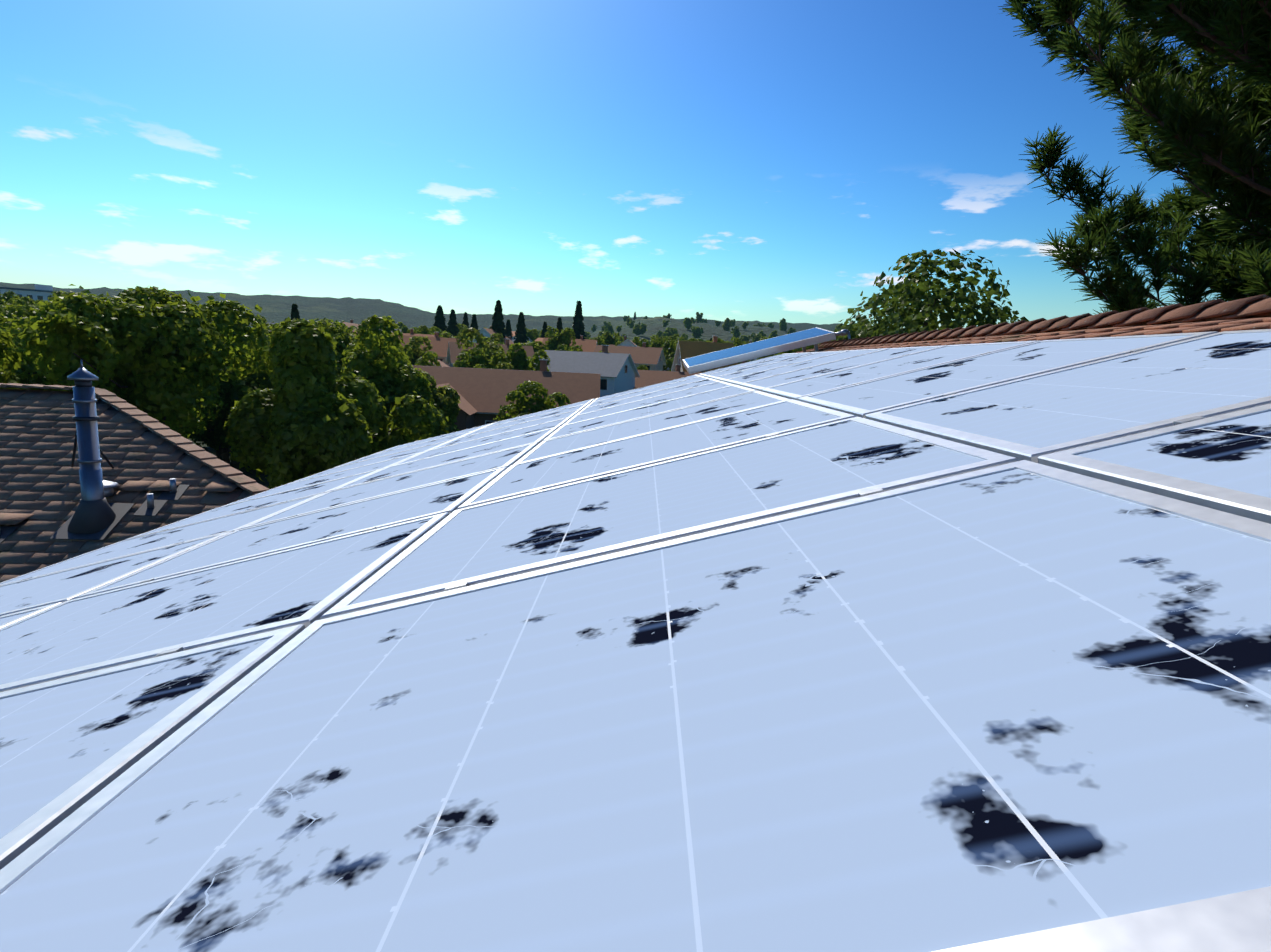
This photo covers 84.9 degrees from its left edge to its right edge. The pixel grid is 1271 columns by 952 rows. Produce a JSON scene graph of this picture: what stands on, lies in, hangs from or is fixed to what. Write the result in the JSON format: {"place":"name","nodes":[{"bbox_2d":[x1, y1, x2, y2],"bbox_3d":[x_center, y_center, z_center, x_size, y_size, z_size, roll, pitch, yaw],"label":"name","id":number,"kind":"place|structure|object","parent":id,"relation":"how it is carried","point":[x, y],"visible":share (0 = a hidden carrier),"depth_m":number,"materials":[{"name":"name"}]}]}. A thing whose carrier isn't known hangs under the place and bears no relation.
{"place":"outdoors","nodes":[
{"label":"outdoors","id":0,"kind":"place"},
{"bbox_2d":[0,282,843,487],"bbox_3d":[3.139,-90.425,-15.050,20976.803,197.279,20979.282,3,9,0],"label":"ground","id":1,"kind":"structure","parent":0,"point":[276,308],"depth_m":2144.21,"materials":[{"name":"green plant"}]},
{"bbox_2d":[0,290,19,305],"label":"tree","id":2,"kind":"object","parent":1,"relation":"on","point":[9,294],"visible":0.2,"depth_m":120.30,"materials":[{"name":"green plant"}]},
{"bbox_2d":[7,298,40,316],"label":"tree","id":3,"kind":"object","parent":1,"relation":"on","point":[16,301],"visible":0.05,"depth_m":109.19,"materials":[{"name":"green plant"}]},
{"bbox_2d":[0,314,52,389],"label":"tree","id":4,"kind":"object","parent":1,"relation":"on","point":[12,375],"visible":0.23,"depth_m":20.21,"materials":[{"name":"green plant"}]},
{"bbox_2d":[0,303,57,384],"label":"tree","id":5,"kind":"object","parent":1,"relation":"on","point":[22,311],"visible":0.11,"depth_m":26.45,"materials":[{"name":"green plant"}]},
{"bbox_2d":[0,284,74,301],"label":"flats block","id":6,"kind":"structure","parent":1,"relation":"on","point":[40,292],"depth_m":246.74,"materials":[{"name":"stone"}]},
{"bbox_2d":[21,399,244,521],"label":"roof tiles","id":7,"kind":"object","parent":1,"relation":"on","point":[100,401],"depth_m":9.11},
{"bbox_2d":[0,389,252,582],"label":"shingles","id":8,"kind":"object","parent":7,"relation":"on","point":[40,489],"visible":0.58,"depth_m":7.91,"materials":[{"name":"brown tile"}]},
{"bbox_2d":[50,360,133,539],"bbox_3d":[-5.820,-0.343,7.477,0.683,1.810,1.505,-3,11,-30],"label":"flue pipe","id":9,"kind":"object","parent":8,"relation":"on","point":[96,515],"visible":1,"depth_m":7.10,"materials":[{"name":"grey metal"}]},
{"bbox_2d":[0,478,189,543],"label":"roof vents","id":10,"kind":"object","parent":8,"relation":"on","point":[150,506],"visible":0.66,"depth_m":7.56,"materials":[{"name":"metal"}]},
{"bbox_2d":[0,383,269,494],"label":"roof ridge tiles","id":11,"kind":"object","parent":8,"relation":"on","point":[223,468],"visible":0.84,"depth_m":8.59,"materials":[{"name":"brown tile"}]},
{"bbox_2d":[12,284,267,438],"bbox_3d":[-16.664,-1.879,22.783,7.109,8.678,7.220,3,9,0],"label":"tree","id":12,"kind":"object","parent":1,"relation":"on","point":[151,352],"visible":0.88,"depth_m":21.74,"materials":[{"name":"green plant"}]},
{"bbox_2d":[171,364,235,459],"bbox_3d":[-22.978,-3.506,37.279,4.771,6.610,4.572,9,11,33],"label":"tree","id":13,"kind":"object","parent":1,"relation":"on","point":[217,445],"visible":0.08,"depth_m":36.61,"materials":[{"name":"green plant"}]},
{"bbox_2d":[182,312,267,465],"bbox_3d":[-23.014,-4.720,38.245,6.015,8.631,7.830,2,9,-1],"label":"tree","id":14,"kind":"object","parent":1,"relation":"on","point":[226,458],"visible":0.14,"depth_m":36.28,"materials":[{"name":"green plant"}]},
{"bbox_2d":[202,346,275,423],"bbox_3d":[-20.227,-3.713,38.354,4.944,6.946,6.617,7,10,23],"label":"tree","id":15,"kind":"object","parent":1,"relation":"on","point":[238,391],"visible":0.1,"depth_m":36.50,"materials":[{"name":"green plant"}]},
{"bbox_2d":[291,304,299,319],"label":"tree","id":16,"kind":"object","parent":1,"relation":"on","point":[295,313],"visible":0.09,"depth_m":112.42,"materials":[{"name":"green plant"}]},
{"bbox_2d":[223,317,435,488],"bbox_3d":[-10.099,-0.968,21.797,5.541,7.806,6.309,5,10,16],"label":"tree","id":17,"kind":"object","parent":1,"relation":"on","point":[304,418],"visible":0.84,"depth_m":20.29,"materials":[{"name":"green plant"}]},
{"bbox_2d":[303,318,412,378],"bbox_3d":[-14.746,-3.886,36.280,6.793,8.370,6.717,6,10,19],"label":"tree","id":18,"kind":"object","parent":1,"relation":"on","point":[342,339],"visible":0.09,"depth_m":34.99,"materials":[{"name":"green plant"}]},
{"bbox_2d":[352,329,434,340],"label":"house","id":19,"kind":"structure","parent":1,"relation":"on","point":[411,333],"depth_m":133.31,"materials":[{"name":"brown stone"}]},
{"bbox_2d":[340,315,455,441],"bbox_3d":[-10.786,-2.494,29.353,5.364,8.277,5.624,-6,13,-43],"label":"tree","id":20,"kind":"object","parent":1,"relation":"on","point":[383,371],"visible":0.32,"depth_m":27.33,"materials":[{"name":"green plant"}]},
{"bbox_2d":[386,344,412,364],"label":"tree","id":21,"kind":"object","parent":1,"relation":"on","point":[406,349],"visible":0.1,"depth_m":98.54,"materials":[{"name":"green plant"}]},
{"bbox_2d":[403,336,432,364],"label":"tree","id":22,"kind":"object","parent":1,"relation":"on","point":[415,342],"visible":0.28,"depth_m":101.83,"materials":[{"name":"green plant"}]},
{"bbox_2d":[390,332,458,365],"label":"town house","id":23,"kind":"structure","parent":1,"relation":"on","point":[439,346],"depth_m":117.42,"materials":[{"name":"brown stone"}]},
{"bbox_2d":[414,351,440,365],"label":"tree","id":24,"kind":"object","parent":1,"relation":"on","point":[425,358],"visible":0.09,"depth_m":69.52,"materials":[{"name":"green plant"}]},
{"bbox_2d":[408,371,460,433],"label":"tree","id":25,"kind":"object","parent":1,"relation":"on","point":[446,399],"visible":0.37,"depth_m":34.33,"materials":[{"name":"green plant"}]},
{"bbox_2d":[430,305,447,331],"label":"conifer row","id":26,"kind":"object","parent":1,"relation":"on","point":[440,320],"visible":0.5,"depth_m":215.44,"materials":[{"name":"green plant"}]},
{"bbox_2d":[445,309,458,336],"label":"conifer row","id":27,"kind":"object","parent":1,"relation":"on","point":[452,329],"visible":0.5,"depth_m":193.18,"materials":[{"name":"green plant"}]},
{"bbox_2d":[467,314,478,338],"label":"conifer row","id":28,"kind":"object","parent":1,"relation":"on","point":[474,324],"visible":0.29,"depth_m":204.29,"materials":[{"name":"green plant"}]},
{"bbox_2d":[453,347,499,368],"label":"tree","id":29,"kind":"object","parent":1,"relation":"on","point":[472,359],"visible":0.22,"depth_m":76.64,"materials":[{"name":"green plant"}]},
{"bbox_2d":[456,326,505,364],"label":"tree","id":30,"kind":"object","parent":1,"relation":"on","point":[463,334],"visible":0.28,"depth_m":83.94,"materials":[{"name":"green plant"}]},
{"bbox_2d":[446,339,533,366],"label":"house","id":31,"kind":"structure","parent":1,"relation":"on","point":[454,350],"depth_m":107.31,"materials":[{"name":"brown stone"}]},
{"bbox_2d":[478,333,504,344],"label":"tree","id":32,"kind":"object","parent":1,"relation":"on","point":[498,335],"visible":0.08,"depth_m":155.12,"materials":[{"name":"green plant"}]},
{"bbox_2d":[469,326,514,344],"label":"town house","id":33,"kind":"structure","parent":1,"relation":"on","point":[486,332],"depth_m":175.79,"materials":[{"name":"grey stone"}]},
{"bbox_2d":[489,300,507,338],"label":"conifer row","id":34,"kind":"object","parent":1,"relation":"on","point":[498,325],"visible":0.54,"depth_m":181.18,"materials":[{"name":"green plant"}]},
{"bbox_2d":[496,362,513,369],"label":"tree","id":35,"kind":"object","parent":1,"relation":"on","point":[507,366],"visible":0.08,"depth_m":67.65,"materials":[{"name":"green plant"}]},
{"bbox_2d":[412,359,600,430],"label":"long brown house","id":36,"kind":"structure","parent":1,"relation":"on","point":[483,392],"depth_m":54.04,"materials":[{"name":"brick"}]},
{"bbox_2d":[505,320,512,338],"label":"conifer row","id":37,"kind":"object","parent":1,"relation":"on","point":[508,329],"visible":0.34,"depth_m":240.07,"materials":[{"name":"green plant"}]},
{"bbox_2d":[491,343,550,370],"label":"tree","id":38,"kind":"object","parent":1,"relation":"on","point":[518,360],"visible":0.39,"depth_m":76.40,"materials":[{"name":"green plant"}]},
{"bbox_2d":[513,312,528,344],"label":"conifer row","id":39,"kind":"object","parent":1,"relation":"on","point":[520,333],"visible":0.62,"depth_m":201.92,"materials":[{"name":"green plant"}]},
{"bbox_2d":[493,380,570,420],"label":"tree","id":40,"kind":"object","parent":1,"relation":"on","point":[522,406],"visible":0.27,"depth_m":39.95,"materials":[{"name":"green plant"}]},
{"bbox_2d":[526,329,537,340],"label":"tree","id":41,"kind":"object","parent":1,"relation":"on","point":[532,335],"visible":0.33,"depth_m":293.67,"materials":[{"name":"green plant"}]},
{"bbox_2d":[524,341,546,352],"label":"tree","id":42,"kind":"object","parent":1,"relation":"on","point":[536,346],"visible":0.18,"depth_m":122.41,"materials":[{"name":"green plant"}]},
{"bbox_2d":[545,326,575,349],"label":"tree","id":43,"kind":"object","parent":1,"relation":"on","point":[563,336],"visible":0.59,"depth_m":157.59,"materials":[{"name":"green plant"}]},
{"bbox_2d":[542,335,596,351],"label":"house","id":44,"kind":"structure","parent":1,"relation":"on","point":[588,345],"depth_m":165.59,"materials":[{"name":"brown stone"}]},
{"bbox_2d":[556,344,582,351],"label":"tree","id":45,"kind":"object","parent":1,"relation":"on","point":[571,348],"visible":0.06,"depth_m":116.77,"materials":[{"name":"green plant"}]},
{"bbox_2d":[571,301,585,338],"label":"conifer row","id":46,"kind":"object","parent":1,"relation":"on","point":[578,325],"visible":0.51,"depth_m":208.31,"materials":[{"name":"green plant"}]},
{"bbox_2d":[534,345,639,396],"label":"house","id":47,"kind":"structure","parent":1,"relation":"on","point":[618,372],"depth_m":82.67,"materials":[{"name":"stone"}]},
{"bbox_2d":[601,332,620,344],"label":"tree","id":48,"kind":"object","parent":1,"relation":"on","point":[609,339],"visible":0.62,"depth_m":237.67,"materials":[{"name":"green plant"}]},
{"bbox_2d":[617,336,637,346],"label":"town house","id":49,"kind":"structure","parent":1,"relation":"on","point":[626,342],"depth_m":150.95,"materials":[{"name":"grey"}]},
{"bbox_2d":[594,342,665,370],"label":"house","id":50,"kind":"structure","parent":1,"relation":"on","point":[651,358],"depth_m":130.99,"materials":[{"name":"brown stone"}]},
{"bbox_2d":[648,335,667,354],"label":"tree","id":51,"kind":"object","parent":1,"relation":"on","point":[657,340],"visible":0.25,"depth_m":172.61,"materials":[{"name":"green plant"}]},
{"bbox_2d":[633,364,699,388],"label":"brown house","id":52,"kind":"structure","parent":1,"relation":"on","point":[649,377],"depth_m":89.79,"materials":[{"name":"brick"}]},
{"bbox_2d":[662,340,682,370],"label":"tree","id":53,"kind":"object","parent":1,"relation":"on","point":[671,351],"visible":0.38,"depth_m":162.12,"materials":[{"name":"green plant"}]},
{"bbox_2d":[683,317,693,329],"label":"tree","id":54,"kind":"object","parent":1,"relation":"on","point":[688,322],"visible":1,"depth_m":943.06,"materials":[{"name":"green plant"}]},
{"bbox_2d":[691,326,703,337],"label":"tree","id":55,"kind":"object","parent":1,"relation":"on","point":[697,332],"visible":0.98,"depth_m":862.87,"materials":[{"name":"green plant"}]},
{"bbox_2d":[671,336,736,372],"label":"house","id":56,"kind":"structure","parent":1,"relation":"on","point":[686,349],"depth_m":97.28,"materials":[{"name":"clear concrete"}]},
{"bbox_2d":[722,318,731,330],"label":"tree","id":57,"kind":"object","parent":1,"relation":"on","point":[727,324],"visible":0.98,"depth_m":1023.36,"materials":[{"name":"green plant"}]},
{"bbox_2d":[730,337,749,363],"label":"tree","id":58,"kind":"object","parent":1,"relation":"on","point":[738,342],"visible":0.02,"depth_m":159.58,"materials":[{"name":"green plant"}]},
{"bbox_2d":[818,249,1028,346],"bbox_3d":[9.141,-1.693,23.714,8.712,10.377,10.244,12,13,43],"label":"tree","id":59,"kind":"object","parent":1,"relation":"on","point":[910,295],"visible":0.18,"depth_m":19.79,"materials":[{"name":"green plant"}]},
{"bbox_2d":[998,0,1270,313],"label":"pine tree","id":60,"kind":"object","parent":1,"relation":"on","point":[1205,133],"visible":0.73,"depth_m":10.73,"materials":[{"name":"green plant"}]},
{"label":"house walls","id":61,"kind":"object","parent":1,"relation":"on","visible":0},
{"bbox_3d":[2.188,0.013,5.310,12.976,2.296,15.530,3,9,0],"label":"roof","id":62,"kind":"object","parent":61,"relation":"on","visible":0},
{"bbox_2d":[0,602,61,628],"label":"solar panel","id":63,"kind":"object","parent":62,"relation":"on","point":[8,619],"visible":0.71,"depth_m":2.79,"materials":[{"name":"glass"}]},
{"bbox_2d":[0,531,231,615],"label":"solar panel","id":64,"kind":"object","parent":62,"relation":"on","point":[47,589],"visible":0.79,"depth_m":3.55,"materials":[{"name":"glass"}]},
{"bbox_2d":[0,624,304,869],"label":"solar panel","id":65,"kind":"object","parent":62,"relation":"on","point":[70,745],"visible":0.73,"depth_m":1.26,"materials":[{"name":"glass"}]},
{"bbox_2d":[0,493,323,584],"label":"solar panel","id":66,"kind":"object","parent":62,"relation":"on","point":[191,532],"visible":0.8,"depth_m":4.63,"materials":[{"name":"glass"}]},
{"bbox_2d":[0,512,448,691],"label":"solar panel","id":67,"kind":"object","parent":62,"relation":"on","point":[306,586],"visible":0.84,"depth_m":2.12,"materials":[{"name":"glass"}]},
{"bbox_2d":[125,468,383,539],"bbox_3d":[-3.119,0.230,5.880,1.634,0.044,1.174,-13,9,3],"label":"solar panel","id":68,"kind":"object","parent":62,"relation":"on","point":[274,499],"visible":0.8,"depth_m":5.82,"materials":[{"name":"glass"}]},
{"bbox_2d":[221,452,422,506],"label":"solar panel","id":69,"kind":"object","parent":62,"relation":"on","point":[335,476],"visible":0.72,"depth_m":7.04,"materials":[{"name":"glass"}]},
{"bbox_2d":[288,439,453,483],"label":"solar panel","id":70,"kind":"object","parent":62,"relation":"on","point":[378,459],"visible":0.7,"depth_m":8.25,"materials":[{"name":"glass"}]},
{"bbox_2d":[334,430,475,467],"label":"solar panel","id":71,"kind":"object","parent":62,"relation":"on","point":[419,445],"visible":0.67,"depth_m":9.43,"materials":[{"name":"glass"}]},
{"bbox_2d":[480,399,594,428],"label":"solar panel","id":72,"kind":"object","parent":62,"relation":"on","point":[542,412],"visible":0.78,"depth_m":10.55,"materials":[{"name":"glass"}]},
{"bbox_2d":[21,348,1204,656],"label":"clamps","id":73,"kind":"object","parent":62,"relation":"on","point":[861,494],"visible":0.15,"depth_m":1.63,"materials":[{"name":"metal"}]},
{"bbox_2d":[74,467,506,598],"bbox_3d":[-1.532,0.249,3.432,1.634,0.044,1.174,-13,9,3],"label":"solar panel","id":74,"kind":"object","parent":73,"relation":"attached to","point":[450,496],"visible":0.8,"depth_m":3.29,"materials":[{"name":"glass"}]},
{"bbox_2d":[239,442,537,529],"bbox_3d":[-1.518,0.051,4.615,1.634,0.044,1.174,-13,9,3],"label":"solar panel","id":75,"kind":"object","parent":73,"relation":"attached to","point":[507,458],"visible":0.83,"depth_m":4.52,"materials":[{"name":"glass"}]},
{"bbox_2d":[372,423,491,454],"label":"solar panel","id":76,"kind":"object","parent":73,"relation":"attached to","point":[437,437],"visible":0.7,"depth_m":10.67,"materials":[{"name":"glass"}]},
{"bbox_2d":[331,427,557,490],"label":"solar panel","id":77,"kind":"object","parent":73,"relation":"attached to","point":[468,453],"visible":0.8,"depth_m":5.73,"materials":[{"name":"glass"}]},
{"bbox_2d":[390,417,571,466],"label":"solar panel","id":78,"kind":"object","parent":73,"relation":"attached to","point":[495,438],"visible":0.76,"depth_m":6.97,"materials":[{"name":"glass"}]},
{"bbox_2d":[428,409,580,450],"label":"solar panel","id":79,"kind":"object","parent":73,"relation":"attached to","point":[515,427],"visible":0.7,"depth_m":8.16,"materials":[{"name":"glass"}]},
{"bbox_2d":[459,403,588,437],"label":"solar panel","id":80,"kind":"object","parent":73,"relation":"attached to","point":[528,419],"visible":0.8,"depth_m":9.35,"materials":[{"name":"glass"}]},
{"bbox_2d":[575,378,718,415],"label":"solar panel","id":81,"kind":"object","parent":73,"relation":"attached to","point":[647,395],"visible":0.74,"depth_m":8.09,"materials":[{"name":"glass"}]},
{"bbox_2d":[585,376,708,407],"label":"solar panel","id":82,"kind":"object","parent":73,"relation":"attached to","point":[692,380],"visible":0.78,"depth_m":9.29,"materials":[{"name":"glass"}]},
{"bbox_2d":[562,381,734,425],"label":"solar panel","id":83,"kind":"object","parent":73,"relation":"attached to","point":[648,401],"visible":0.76,"depth_m":6.89,"materials":[{"name":"glass"}]},
{"bbox_2d":[543,385,757,440],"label":"solar panel","id":84,"kind":"object","parent":73,"relation":"attached to","point":[650,410],"visible":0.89,"depth_m":5.64,"materials":[{"name":"glass"}]},
{"bbox_2d":[513,391,790,464],"bbox_3d":[0.097,-0.323,4.534,1.634,0.044,1.174,-13,9,3],"label":"solar panel","id":85,"kind":"object","parent":73,"relation":"attached to","point":[656,422],"visible":0.76,"depth_m":4.46,"materials":[{"name":"glass"}]},
{"bbox_2d":[456,399,855,509],"bbox_3d":[0.082,-0.129,3.350,1.634,0.045,1.174,-13,9,3],"label":"solar panel","id":86,"kind":"object","parent":73,"relation":"attached to","point":[718,432],"visible":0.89,"depth_m":3.20,"materials":[{"name":"glass"}]},
{"bbox_2d":[320,416,1018,618],"bbox_3d":[0.069,0.069,2.166,1.634,0.044,1.174,-13,9,3],"label":"solar panel","id":87,"kind":"object","parent":73,"relation":"attached to","point":[782,474],"visible":0.89,"depth_m":1.93,"materials":[{"name":"glass"}]},
{"bbox_2d":[698,353,796,376],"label":"solar panel","id":88,"kind":"object","parent":73,"relation":"attached to","point":[743,364],"visible":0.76,"depth_m":10.40,"materials":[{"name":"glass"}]},
{"bbox_2d":[705,352,818,378],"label":"solar panel","id":89,"kind":"object","parent":73,"relation":"attached to","point":[755,365],"visible":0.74,"depth_m":9.21,"materials":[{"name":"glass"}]},
{"bbox_2d":[713,350,848,381],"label":"solar panel","id":90,"kind":"object","parent":73,"relation":"attached to","point":[771,366],"visible":0.63,"depth_m":8.02,"materials":[{"name":"glass"}]},
{"bbox_2d":[724,348,888,385],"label":"solar panel","id":91,"kind":"object","parent":73,"relation":"attached to","point":[794,367],"visible":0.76,"depth_m":6.79,"materials":[{"name":"glass"}]},
{"bbox_2d":[739,345,946,391],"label":"solar panel","id":92,"kind":"object","parent":73,"relation":"attached to","point":[823,369],"visible":0.74,"depth_m":5.59,"materials":[{"name":"glass"}]},
{"bbox_2d":[762,340,1040,400],"bbox_3d":[1.587,-0.670,4.459,1.377,0.044,1.174,-13,9,3],"label":"solar panel","id":93,"kind":"object","parent":73,"relation":"attached to","point":[795,390],"visible":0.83,"depth_m":4.36,"materials":[{"name":"glass"}]},
{"bbox_2d":[798,331,1218,417],"bbox_3d":[1.573,-0.474,3.275,1.377,0.044,1.174,-13,9,3],"label":"solar panel","id":94,"kind":"object","parent":73,"relation":"attached to","point":[861,400],"visible":0.83,"depth_m":3.12,"materials":[{"name":"glass"}]},
{"bbox_2d":[865,329,1270,462],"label":"solar panel","id":95,"kind":"object","parent":73,"relation":"attached to","point":[1032,418],"visible":0.84,"depth_m":2.01,"materials":[{"name":"glass"}]},
{"bbox_2d":[1038,404,1270,523],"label":"solar panel","id":96,"kind":"object","parent":73,"relation":"attached to","point":[1222,462],"visible":0.71,"depth_m":1.28,"materials":[{"name":"glass"}]},
{"bbox_2d":[0,460,1270,951],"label":"solar panel","id":97,"kind":"object","parent":62,"relation":"on","point":[1020,706],"visible":1,"depth_m":0.72,"materials":[{"name":"glass"}]},
{"bbox_2d":[591,374,700,402],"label":"solar panel","id":98,"kind":"object","parent":62,"relation":"on","point":[646,387],"visible":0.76,"depth_m":10.47,"materials":[{"name":"glass"}]},
{"bbox_2d":[682,327,850,373],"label":"solar panel","id":99,"kind":"object","parent":62,"relation":"on","point":[803,339],"visible":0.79,"depth_m":11.22,"materials":[{"name":"glass"}]},
{"bbox_2d":[813,294,1270,348],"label":"ridge cap tiles","id":100,"kind":"object","parent":62,"relation":"on","point":[1252,305],"visible":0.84,"depth_m":4.87,"materials":[{"name":"ceramic"}]},
{"bbox_2d":[0,0,1269,328],"label":"sky","id":101,"kind":"structure","parent":0,"point":[739,160],"materials":[{"name":"blue"}]},
{"bbox_2d":[796,312,1270,352],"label":"roof tiles","id":102,"kind":"object","parent":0,"point":[1250,322],"visible":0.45,"depth_m":4.50,"materials":[{"name":"brown tile"}]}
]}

